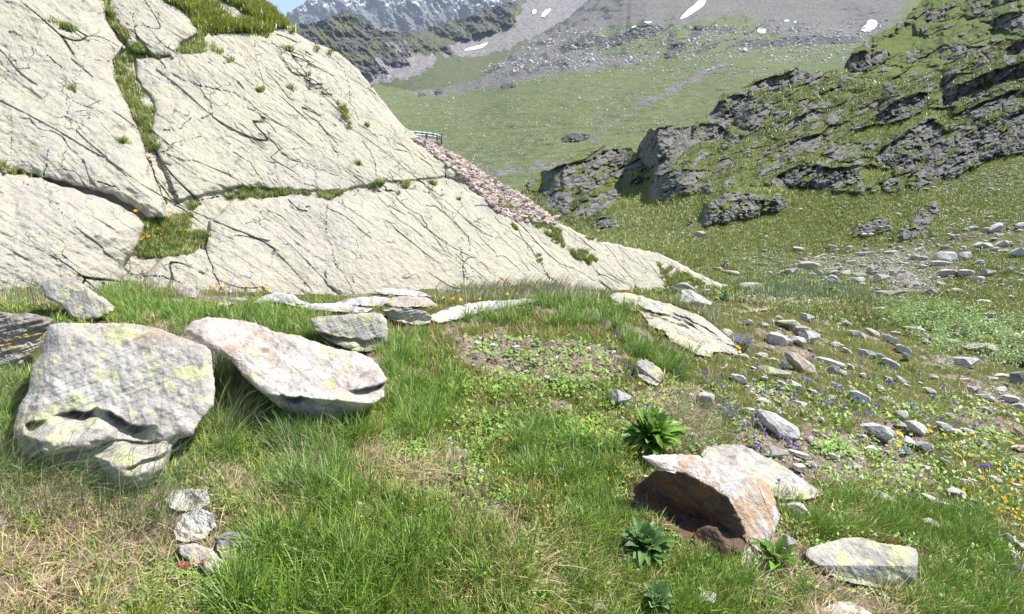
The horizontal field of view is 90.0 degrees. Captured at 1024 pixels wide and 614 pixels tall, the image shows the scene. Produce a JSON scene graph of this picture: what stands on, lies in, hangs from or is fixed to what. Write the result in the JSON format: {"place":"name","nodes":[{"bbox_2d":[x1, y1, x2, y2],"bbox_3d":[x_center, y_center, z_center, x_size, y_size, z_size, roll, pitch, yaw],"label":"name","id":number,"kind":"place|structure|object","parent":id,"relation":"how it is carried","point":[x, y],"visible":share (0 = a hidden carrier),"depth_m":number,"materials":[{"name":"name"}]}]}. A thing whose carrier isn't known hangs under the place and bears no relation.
{"place":"outdoors","nodes":[
{"label":"outdoors","id":0,"kind":"place"},
{"bbox_2d":[267,0,305,17],"label":"sky","id":1,"kind":"structure","parent":0,"point":[285,6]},
{"bbox_2d":[286,0,519,32],"bbox_3d":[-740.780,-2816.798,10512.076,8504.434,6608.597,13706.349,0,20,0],"label":"mountains","id":2,"kind":"structure","parent":0,"point":[408,15],"depth_m":4979.77,"materials":[{"name":"stone"}]},
{"bbox_2d":[295,0,587,90],"bbox_3d":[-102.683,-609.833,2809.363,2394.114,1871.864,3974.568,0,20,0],"label":"ridge","id":3,"kind":"structure","parent":0,"point":[438,56],"depth_m":1363.73,"materials":[{"name":"stone"}]},
{"bbox_2d":[0,222,1023,613],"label":"ground","id":4,"kind":"structure","parent":0,"point":[494,362],"depth_m":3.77,"materials":[{"name":"plant"}]},
{"bbox_2d":[0,312,53,378],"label":"rock","id":5,"kind":"object","parent":4,"relation":"on","point":[17,331],"visible":0.92,"depth_m":2.49,"materials":[{"name":"stone"}]},
{"bbox_2d":[41,278,113,320],"bbox_3d":[-3.282,-0.068,3.850,0.838,0.324,0.330,15,25,35],"label":"rock","id":6,"kind":"object","parent":4,"relation":"on","point":[81,299],"visible":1,"depth_m":3.70,"materials":[{"name":"stone"}]},
{"bbox_2d":[13,322,214,489],"bbox_3d":[-1.754,0.396,2.252,1.013,0.674,0.769,4,20,12],"label":"rock","id":7,"kind":"object","parent":4,"relation":"on","point":[85,363],"visible":0.97,"depth_m":2.07,"materials":[{"name":"stone"}]},
{"bbox_2d":[178,560,194,570],"bbox_3d":[-1.026,0.819,1.619,0.044,0.046,0.033,0,20,0],"label":"flower cluster","id":8,"kind":"object","parent":4,"relation":"on","point":[183,563],"visible":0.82,"depth_m":1.61,"materials":[{"name":"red plant"}]},
{"bbox_2d":[176,286,198,297],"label":"rock","id":9,"kind":"object","parent":4,"relation":"on","point":[193,289],"visible":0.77,"depth_m":5.08,"materials":[{"name":"stone"}]},
{"bbox_2d":[166,488,209,510],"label":"rock","id":10,"kind":"object","parent":4,"relation":"on","point":[178,495],"visible":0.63,"depth_m":1.88,"materials":[{"name":"stone"}]},
{"bbox_2d":[174,509,215,541],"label":"rock","id":11,"kind":"object","parent":4,"relation":"on","point":[200,525],"visible":0.94,"depth_m":1.77,"materials":[{"name":"stone"}]},
{"bbox_2d":[178,543,222,571],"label":"rock","id":12,"kind":"object","parent":4,"relation":"on","point":[197,551],"visible":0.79,"depth_m":1.64,"materials":[{"name":"stone"}]},
{"bbox_2d":[216,531,253,560],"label":"rock","id":13,"kind":"object","parent":4,"relation":"on","point":[223,542],"visible":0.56,"depth_m":1.71,"materials":[{"name":"stone"}]},
{"bbox_2d":[255,292,311,305],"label":"rock","id":14,"kind":"object","parent":4,"relation":"on","point":[290,299],"visible":0.72,"depth_m":5.03,"materials":[{"name":"stone"}]},
{"bbox_2d":[185,317,386,425],"bbox_3d":[-1.135,0.334,2.712,1.117,0.614,0.634,10,22,24],"label":"rock","id":15,"kind":"object","parent":4,"relation":"on","point":[318,376],"visible":0.97,"depth_m":2.49,"materials":[{"name":"stone"}]},
{"bbox_2d":[303,303,372,312],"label":"rock","id":16,"kind":"object","parent":4,"relation":"on","point":[332,306],"visible":0.84,"depth_m":4.73,"materials":[{"name":"stone"}]},
{"bbox_2d":[310,313,387,350],"bbox_3d":[-1.176,0.169,3.775,0.588,0.305,0.564,0,20,0],"label":"rock","id":17,"kind":"object","parent":4,"relation":"on","point":[351,331],"visible":0.95,"depth_m":3.62,"materials":[{"name":"stone"}]},
{"bbox_2d":[336,296,389,306],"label":"rock","id":18,"kind":"object","parent":4,"relation":"on","point":[365,301],"visible":0.89,"depth_m":5.01,"materials":[{"name":"stone"}]},
{"bbox_2d":[0,0,726,294],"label":"rock slab","id":19,"kind":"object","parent":4,"relation":"on","point":[221,126],"visible":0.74,"depth_m":7.88,"materials":[{"name":"stone"}]},
{"bbox_2d":[163,0,298,32],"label":"grass","id":20,"kind":"object","parent":19,"relation":"on","point":[261,16],"visible":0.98,"depth_m":9.47,"materials":[{"name":"green plant"}]},
{"bbox_2d":[0,0,716,288],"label":"ledge grass","id":21,"kind":"structure","parent":19,"relation":"on","point":[128,85],"depth_m":7.69,"materials":[{"name":"plant"}]},
{"bbox_2d":[411,136,562,224],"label":"orange scree","id":22,"kind":"structure","parent":19,"relation":"on","point":[465,170],"depth_m":11.30,"materials":[{"name":"gravel"}]},
{"bbox_2d":[373,288,430,296],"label":"rock","id":23,"kind":"object","parent":4,"relation":"on","point":[384,291],"visible":0.91,"depth_m":6.23,"materials":[{"name":"stone"}]},
{"bbox_2d":[382,307,431,324],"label":"rock","id":24,"kind":"object","parent":4,"relation":"on","point":[403,314],"visible":0.94,"depth_m":4.31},
{"bbox_2d":[385,295,436,306],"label":"rock","id":25,"kind":"object","parent":4,"relation":"on","point":[406,300],"visible":0.92,"depth_m":4.99,"materials":[{"name":"stone"}]},
{"bbox_2d":[0,375,958,613],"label":"dry grass","id":26,"kind":"structure","parent":4,"relation":"on","point":[62,586],"depth_m":1.78,"materials":[{"name":"plant"}]},
{"bbox_2d":[431,298,537,322],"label":"rock","id":27,"kind":"object","parent":4,"relation":"on","point":[443,315],"visible":0.49,"depth_m":4.63,"materials":[{"name":"stone"}]},
{"bbox_2d":[0,306,1023,613],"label":"pebbles","id":28,"kind":"object","parent":4,"relation":"on","point":[516,368],"visible":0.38,"depth_m":3.53,"materials":[{"name":"stone"}]},
{"bbox_2d":[125,333,1023,612],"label":"herbs","id":29,"kind":"object","parent":4,"relation":"on","point":[831,443],"visible":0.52,"depth_m":2.97,"materials":[{"name":"green plant"}]},
{"bbox_2d":[610,389,631,404],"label":"stone","id":30,"kind":"object","parent":4,"relation":"on","point":[619,396],"visible":0.94,"depth_m":3.13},
{"bbox_2d":[616,516,674,570],"bbox_3d":[0.529,0.932,2.044,0.219,0.161,0.233,-4,20,-11],"label":"leafy plant","id":31,"kind":"object","parent":4,"relation":"on","point":[649,537],"visible":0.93,"depth_m":2.02,"materials":[{"name":"green plant"}]},
{"bbox_2d":[634,359,662,385],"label":"rock","id":32,"kind":"object","parent":4,"relation":"on","point":[646,368],"visible":0.99,"depth_m":3.60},
{"bbox_2d":[616,405,691,454],"bbox_3d":[0.738,0.642,2.737,0.390,0.260,0.343,16,26,38],"label":"leafy plant","id":33,"kind":"object","parent":4,"relation":"on","point":[656,429],"visible":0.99,"depth_m":2.71,"materials":[{"name":"green plant"}]},
{"bbox_2d":[639,579,677,613],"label":"leafy plant","id":34,"kind":"object","parent":4,"relation":"on","point":[660,587],"visible":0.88,"depth_m":1.81,"materials":[{"name":"green plant"}]},
{"bbox_2d":[610,292,737,356],"bbox_3d":[1.655,0.227,5.113,1.312,0.540,1.578,0,20,0],"label":"rock","id":35,"kind":"object","parent":4,"relation":"on","point":[703,329],"visible":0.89,"depth_m":5.20,"materials":[{"name":"stone"}]},
{"bbox_2d":[664,282,695,292],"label":"stone","id":36,"kind":"object","parent":4,"relation":"on","point":[682,286],"visible":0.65,"depth_m":9.69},
{"bbox_2d":[680,289,711,308],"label":"stone","id":37,"kind":"object","parent":4,"relation":"on","point":[688,294],"visible":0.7,"depth_m":6.90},
{"bbox_2d":[629,454,779,554],"bbox_3d":[0.943,0.888,2.337,0.810,0.531,0.427,0,20,0],"label":"rock","id":38,"kind":"object","parent":4,"relation":"on","point":[692,493],"visible":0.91,"depth_m":2.31,"materials":[{"name":"stone"}]},
{"bbox_2d":[696,391,714,404],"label":"stone","id":39,"kind":"object","parent":4,"relation":"on","point":[704,398],"visible":0.87,"depth_m":3.45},
{"bbox_2d":[698,591,715,604],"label":"stone","id":40,"kind":"object","parent":4,"relation":"on","point":[707,592],"visible":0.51,"depth_m":1.89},
{"bbox_2d":[690,525,727,558],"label":"rock","id":41,"kind":"object","parent":4,"relation":"on","point":[713,536],"visible":0.8,"depth_m":2.15,"materials":[{"name":"stone"}]},
{"bbox_2d":[713,289,730,301],"bbox_3d":[3.360,-0.173,8.259,0.291,0.210,0.287,0,20,0],"label":"leafy plant","id":42,"kind":"object","parent":4,"relation":"on","point":[723,297],"visible":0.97,"depth_m":8.25,"materials":[{"name":"green plant"}]},
{"bbox_2d":[729,375,747,382],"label":"stone","id":43,"kind":"object","parent":4,"relation":"on","point":[742,378],"visible":0.99,"depth_m":4.09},
{"bbox_2d":[733,333,752,352],"bbox_3d":[2.261,0.357,5.031,0.171,0.184,0.139,0,20,0],"label":"flower cluster","id":44,"kind":"object","parent":4,"relation":"on","point":[738,341],"visible":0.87,"depth_m":5.01,"materials":[{"name":"purple plant"}]},
{"bbox_2d":[742,546,760,564],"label":"rock","id":45,"kind":"object","parent":4,"relation":"on","point":[750,549],"visible":0.52,"depth_m":2.20,"materials":[{"name":"stone"}]},
{"bbox_2d":[701,444,823,499],"bbox_3d":[1.428,0.966,2.916,0.606,0.377,0.686,14,24,33],"label":"rock","id":46,"kind":"object","parent":4,"relation":"on","point":[746,460],"visible":0.82,"depth_m":2.87,"materials":[{"name":"stone"}]},
{"bbox_2d":[749,536,796,573],"bbox_3d":[1.128,1.059,2.183,0.201,0.104,0.191,0,20,0],"label":"leafy plant","id":47,"kind":"object","parent":4,"relation":"on","point":[777,552],"visible":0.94,"depth_m":2.19,"materials":[{"name":"green plant"}]},
{"bbox_2d":[757,365,790,377],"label":"stone","id":48,"kind":"object","parent":4,"relation":"on","point":[774,371],"visible":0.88,"depth_m":4.38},
{"bbox_2d":[761,444,788,458],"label":"stone","id":49,"kind":"object","parent":4,"relation":"on","point":[779,452],"visible":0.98,"depth_m":3.09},
{"bbox_2d":[766,332,789,346],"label":"stone","id":50,"kind":"object","parent":4,"relation":"on","point":[777,337],"visible":0.85,"depth_m":5.68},
{"bbox_2d":[756,409,800,439],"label":"stone","id":51,"kind":"object","parent":4,"relation":"on","point":[776,424],"visible":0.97,"depth_m":3.35,"materials":[{"name":"stone"}]},
{"bbox_2d":[774,320,800,328],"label":"stone","id":52,"kind":"object","parent":4,"relation":"on","point":[791,324],"visible":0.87,"depth_m":6.57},
{"bbox_2d":[781,534,796,548],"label":"stone","id":53,"kind":"object","parent":4,"relation":"on","point":[789,541],"visible":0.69,"depth_m":2.27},
{"bbox_2d":[784,268,798,275],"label":"stone","id":54,"kind":"object","parent":4,"relation":"on","point":[792,271],"visible":0.95,"depth_m":21.12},
{"bbox_2d":[786,379,801,387],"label":"stone","id":55,"kind":"object","parent":4,"relation":"on","point":[794,383],"visible":0.84,"depth_m":4.27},
{"bbox_2d":[721,239,868,284],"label":"hollow plants","id":56,"kind":"object","parent":4,"relation":"on","point":[749,262],"visible":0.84,"depth_m":28.23,"materials":[{"name":"green plant"}]},
{"bbox_2d":[780,502,810,516],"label":"stone","id":57,"kind":"object","parent":4,"relation":"on","point":[800,505],"visible":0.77,"depth_m":2.57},
{"bbox_2d":[790,336,806,345],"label":"stone","id":58,"kind":"object","parent":4,"relation":"on","point":[797,340],"visible":0.92,"depth_m":5.87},
{"bbox_2d":[791,463,805,473],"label":"stone","id":59,"kind":"object","parent":4,"relation":"on","point":[801,467],"visible":0.94,"depth_m":3.00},
{"bbox_2d":[787,449,811,460],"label":"stone","id":60,"kind":"object","parent":4,"relation":"on","point":[800,454],"visible":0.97,"depth_m":3.19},
{"bbox_2d":[784,351,815,373],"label":"stone","id":61,"kind":"object","parent":4,"relation":"on","point":[796,361],"visible":0.93,"depth_m":4.79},
{"bbox_2d":[794,400,806,409],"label":"stone","id":62,"kind":"object","parent":4,"relation":"on","point":[801,404],"visible":0.85,"depth_m":3.89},
{"bbox_2d":[793,325,811,334],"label":"stone","id":63,"kind":"object","parent":4,"relation":"on","point":[796,329],"visible":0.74,"depth_m":6.38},
{"bbox_2d":[800,313,814,321],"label":"stone","id":64,"kind":"object","parent":4,"relation":"on","point":[806,317],"visible":0.92,"depth_m":7.87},
{"bbox_2d":[797,261,819,269],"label":"stone","id":65,"kind":"object","parent":4,"relation":"on","point":[807,265],"visible":0.76,"depth_m":27.91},
{"bbox_2d":[798,329,819,343],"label":"stone","id":66,"kind":"object","parent":4,"relation":"on","point":[807,335],"visible":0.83,"depth_m":6.29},
{"bbox_2d":[628,246,1023,328],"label":"hollow grass","id":67,"kind":"structure","parent":4,"relation":"on","point":[812,309],"depth_m":17.67,"materials":[{"name":"plant"}]},
{"bbox_2d":[821,274,838,283],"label":"stone","id":68,"kind":"object","parent":4,"relation":"on","point":[832,278],"visible":0.82,"depth_m":17.25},
{"bbox_2d":[816,357,845,366],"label":"stone","id":69,"kind":"object","parent":4,"relation":"on","point":[831,361],"visible":0.8,"depth_m":5.40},
{"bbox_2d":[827,365,839,374],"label":"stone","id":70,"kind":"object","parent":4,"relation":"on","point":[836,368],"visible":0.88,"depth_m":5.02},
{"bbox_2d":[817,601,871,613],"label":"stone","id":71,"kind":"object","parent":4,"relation":"on","point":[847,607],"visible":0.83,"depth_m":2.01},
{"bbox_2d":[676,222,1023,301],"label":"hollow stones","id":72,"kind":"object","parent":4,"relation":"on","point":[985,232],"visible":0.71,"depth_m":32.43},
{"bbox_2d":[847,330,867,338],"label":"stone","id":73,"kind":"object","parent":4,"relation":"on","point":[857,333],"visible":0.74,"depth_m":7.51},
{"bbox_2d":[849,390,870,403],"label":"stone","id":74,"kind":"object","parent":4,"relation":"on","point":[864,397],"visible":0.86,"depth_m":4.37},
{"bbox_2d":[805,537,917,588],"bbox_3d":[1.613,1.205,2.367,0.679,0.335,0.307,-6,21,-15],"label":"rock","id":75,"kind":"object","parent":4,"relation":"on","point":[860,558],"visible":0.97,"depth_m":2.24,"materials":[{"name":"stone"}]},
{"bbox_2d":[857,348,885,357],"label":"stone","id":76,"kind":"object","parent":4,"relation":"on","point":[866,353],"visible":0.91,"depth_m":6.41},
{"bbox_2d":[864,328,879,335],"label":"stone","id":77,"kind":"object","parent":4,"relation":"on","point":[870,330],"visible":0.86,"depth_m":8.25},
{"bbox_2d":[866,266,879,272],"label":"stone","id":78,"kind":"object","parent":4,"relation":"on","point":[869,269],"visible":0.87,"depth_m":22.12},
{"bbox_2d":[860,422,894,439],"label":"stone","id":79,"kind":"object","parent":4,"relation":"on","point":[882,431],"visible":0.99,"depth_m":3.79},
{"bbox_2d":[873,274,888,280],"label":"stone","id":80,"kind":"object","parent":4,"relation":"on","point":[880,276],"visible":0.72,"depth_m":20.37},
{"bbox_2d":[881,334,898,344],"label":"stone","id":81,"kind":"object","parent":4,"relation":"on","point":[887,338],"visible":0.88,"depth_m":7.60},
{"bbox_2d":[881,357,899,368],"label":"stone","id":82,"kind":"object","parent":4,"relation":"on","point":[889,363],"visible":0.88,"depth_m":6.21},
{"bbox_2d":[874,290,908,295],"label":"stone","id":83,"kind":"object","parent":4,"relation":"on","point":[892,292],"visible":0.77,"depth_m":14.88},
{"bbox_2d":[893,410,908,419],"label":"stone","id":84,"kind":"object","parent":4,"relation":"on","point":[902,414],"visible":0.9,"depth_m":4.31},
{"bbox_2d":[895,344,911,354],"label":"stone","id":85,"kind":"object","parent":4,"relation":"on","point":[900,347],"visible":0.86,"depth_m":7.13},
{"bbox_2d":[904,436,916,447],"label":"stone","id":86,"kind":"object","parent":4,"relation":"on","point":[908,440],"visible":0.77,"depth_m":3.85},
{"bbox_2d":[906,420,927,434],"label":"stone","id":87,"kind":"object","parent":4,"relation":"on","point":[916,427],"visible":0.99,"depth_m":4.06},
{"bbox_2d":[915,441,933,453],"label":"stone","id":88,"kind":"object","parent":4,"relation":"on","point":[924,446],"visible":0.98,"depth_m":3.79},
{"bbox_2d":[929,260,952,265],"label":"stone","id":89,"kind":"object","parent":4,"relation":"on","point":[935,263],"visible":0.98,"depth_m":24.06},
{"bbox_2d":[932,251,956,262],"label":"stone","id":90,"kind":"object","parent":4,"relation":"on","point":[948,256],"visible":0.84,"depth_m":24.38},
{"bbox_2d":[935,421,953,434],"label":"stone","id":91,"kind":"object","parent":4,"relation":"on","point":[947,428],"visible":0.89,"depth_m":4.26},
{"bbox_2d":[937,269,957,276],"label":"stone","id":92,"kind":"object","parent":4,"relation":"on","point":[943,272],"visible":0.93,"depth_m":21.04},
{"bbox_2d":[872,290,1023,367],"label":"stream plants","id":93,"kind":"object","parent":4,"relation":"on","point":[941,335],"visible":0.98,"depth_m":10.61,"materials":[{"name":"green plant"}]},
{"bbox_2d":[945,487,966,496],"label":"stone","id":94,"kind":"object","parent":4,"relation":"on","point":[954,490],"visible":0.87,"depth_m":3.25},
{"bbox_2d":[957,252,971,259],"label":"stone","id":95,"kind":"object","parent":4,"relation":"on","point":[966,255],"visible":0.87,"depth_m":25.46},
{"bbox_2d":[957,269,974,276],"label":"stone","id":96,"kind":"object","parent":4,"relation":"on","point":[961,272],"visible":0.98,"depth_m":20.80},
{"bbox_2d":[953,357,980,368],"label":"stone","id":97,"kind":"object","parent":4,"relation":"on","point":[969,362],"visible":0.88,"depth_m":7.12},
{"bbox_2d":[963,342,1000,353],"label":"stone","id":98,"kind":"object","parent":4,"relation":"on","point":[972,344],"visible":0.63,"depth_m":9.38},
{"bbox_2d":[972,242,993,248],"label":"stone","id":99,"kind":"object","parent":4,"relation":"on","point":[979,245],"visible":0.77,"depth_m":28.44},
{"bbox_2d":[976,394,995,401],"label":"stone","id":100,"kind":"object","parent":4,"relation":"on","point":[990,398],"visible":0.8,"depth_m":5.84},
{"bbox_2d":[980,269,995,276],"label":"stone","id":101,"kind":"object","parent":4,"relation":"on","point":[987,272],"visible":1,"depth_m":21.04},
{"bbox_2d":[988,222,1002,232],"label":"stone","id":102,"kind":"object","parent":4,"relation":"on","point":[995,227],"visible":1,"depth_m":34.41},
{"bbox_2d":[994,240,1009,246],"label":"stone","id":103,"kind":"object","parent":4,"relation":"on","point":[1005,243],"visible":0.94,"depth_m":29.14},
{"bbox_2d":[1000,394,1019,401],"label":"stone","id":104,"kind":"object","parent":4,"relation":"on","point":[1008,398],"visible":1,"depth_m":5.92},
{"bbox_2d":[1009,248,1023,255],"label":"stone","id":105,"kind":"object","parent":4,"relation":"on","point":[1019,251],"visible":0.95,"depth_m":25.51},
{"bbox_2d":[1009,371,1023,384],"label":"stone","id":106,"kind":"object","parent":4,"relation":"on","point":[1014,377],"visible":0.9,"depth_m":6.63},
{"bbox_2d":[373,0,920,191],"bbox_3d":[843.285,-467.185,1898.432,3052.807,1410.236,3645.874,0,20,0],"label":"valley","id":107,"kind":"structure","parent":0,"point":[605,15],"depth_m":550.68,"materials":[{"name":"plant"}]},
{"bbox_2d":[380,18,887,191],"bbox_3d":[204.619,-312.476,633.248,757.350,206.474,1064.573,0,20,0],"label":"meadow stones","id":108,"kind":"object","parent":107,"relation":"on","point":[791,28],"visible":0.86,"depth_m":648.72,"materials":[{"name":"stone"}]},
{"bbox_2d":[681,0,705,18],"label":"snow patch","id":109,"kind":"object","parent":107,"relation":"on","point":[699,4],"visible":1,"depth_m":984.70,"materials":[{"name":"snow"}]},
{"bbox_2d":[862,20,877,31],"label":"snow patch","id":110,"kind":"object","parent":107,"relation":"on","point":[872,26],"visible":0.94,"depth_m":777.33,"materials":[{"name":"snow"}]},
{"bbox_2d":[521,38,1023,251],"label":"hillside","id":111,"kind":"structure","parent":0,"point":[934,147],"depth_m":65.31,"materials":[{"name":"stone"}]},
{"bbox_2d":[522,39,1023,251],"bbox_3d":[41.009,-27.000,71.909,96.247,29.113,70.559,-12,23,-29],"label":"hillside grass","id":112,"kind":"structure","parent":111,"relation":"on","point":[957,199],"depth_m":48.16,"materials":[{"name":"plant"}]},
{"bbox_2d":[733,300,838,312],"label":"path","id":113,"kind":"structure","parent":0,"point":[765,308],"depth_m":7.92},
{"bbox_2d":[598,147,1023,404],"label":"gravel","id":114,"kind":"structure","parent":0,"point":[920,249],"depth_m":35.27,"materials":[{"name":"gravel"}]},
{"bbox_2d":[886,266,920,287],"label":"path","id":115,"kind":"structure","parent":0,"point":[909,275],"depth_m":21.43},
{"bbox_2d":[839,0,1023,80],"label":"hillside","id":116,"kind":"structure","parent":0,"point":[924,36],"depth_m":139.97,"materials":[{"name":"plant"}]},
{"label":"road bank","id":117,"kind":"structure","parent":0,"visible":0},
{"bbox_2d":[412,131,442,144],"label":"guard rail","id":118,"kind":"object","parent":117,"relation":"on","point":[429,134],"visible":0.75,"depth_m":58.44,"materials":[{"name":"silver metal"}]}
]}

